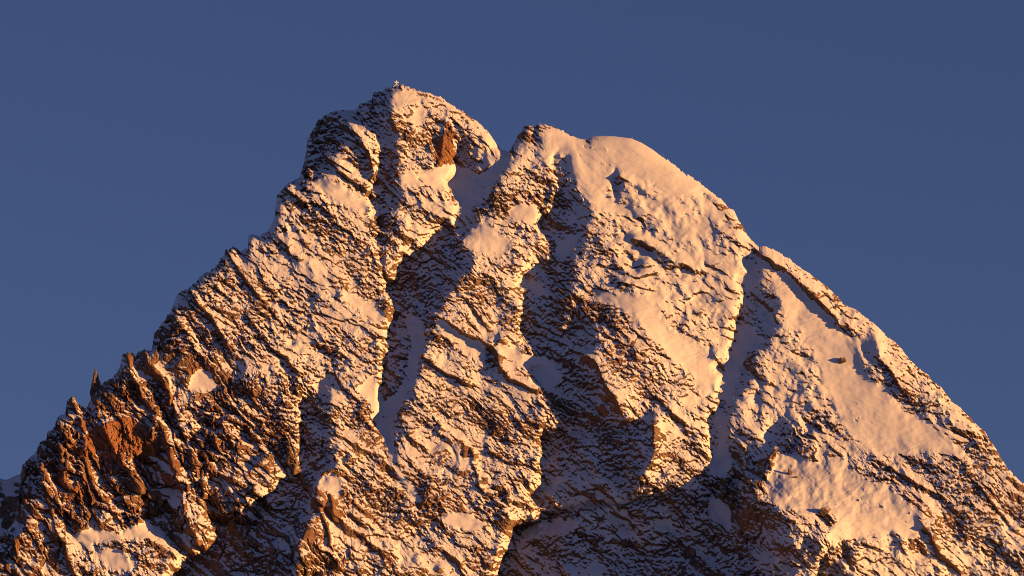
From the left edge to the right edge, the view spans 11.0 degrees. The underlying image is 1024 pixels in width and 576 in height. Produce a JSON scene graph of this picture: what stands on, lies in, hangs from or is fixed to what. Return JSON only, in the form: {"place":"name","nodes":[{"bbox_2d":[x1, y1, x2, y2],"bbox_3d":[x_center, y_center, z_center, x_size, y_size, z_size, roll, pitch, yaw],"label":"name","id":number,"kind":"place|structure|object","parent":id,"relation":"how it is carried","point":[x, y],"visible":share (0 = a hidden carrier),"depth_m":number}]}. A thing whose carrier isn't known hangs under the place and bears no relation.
{"place":"outdoors","nodes":[
{"label":"outdoors","id":0,"kind":"place"},
{"bbox_2d":[0,474,20,535],"bbox_3d":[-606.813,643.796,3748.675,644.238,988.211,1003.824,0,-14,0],"label":"hillside","id":1,"kind":"structure","parent":0,"point":[9,492],"depth_m":3637.85},
{"bbox_2d":[0,84,1023,575],"bbox_3d":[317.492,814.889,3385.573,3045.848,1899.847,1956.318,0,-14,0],"label":"mountain","id":2,"kind":"structure","parent":0,"point":[412,332],"depth_m":3301.54},
{"bbox_2d":[90,368,100,396],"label":"rock needle","id":3,"kind":"object","parent":2,"relation":"on","point":[95,385],"visible":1,"depth_m":3301.01},
{"bbox_2d":[819,506,830,514],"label":"rock outcrop","id":4,"kind":"object","parent":2,"relation":"on","point":[824,510],"visible":1,"depth_m":3202.62},
{"bbox_2d":[838,357,845,363],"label":"boulder","id":5,"kind":"object","parent":2,"relation":"on","point":[842,360],"visible":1,"depth_m":3336.39},
{"bbox_2d":[0,0,1023,482],"label":"sky","id":6,"kind":"structure","parent":0,"point":[875,146]}
]}

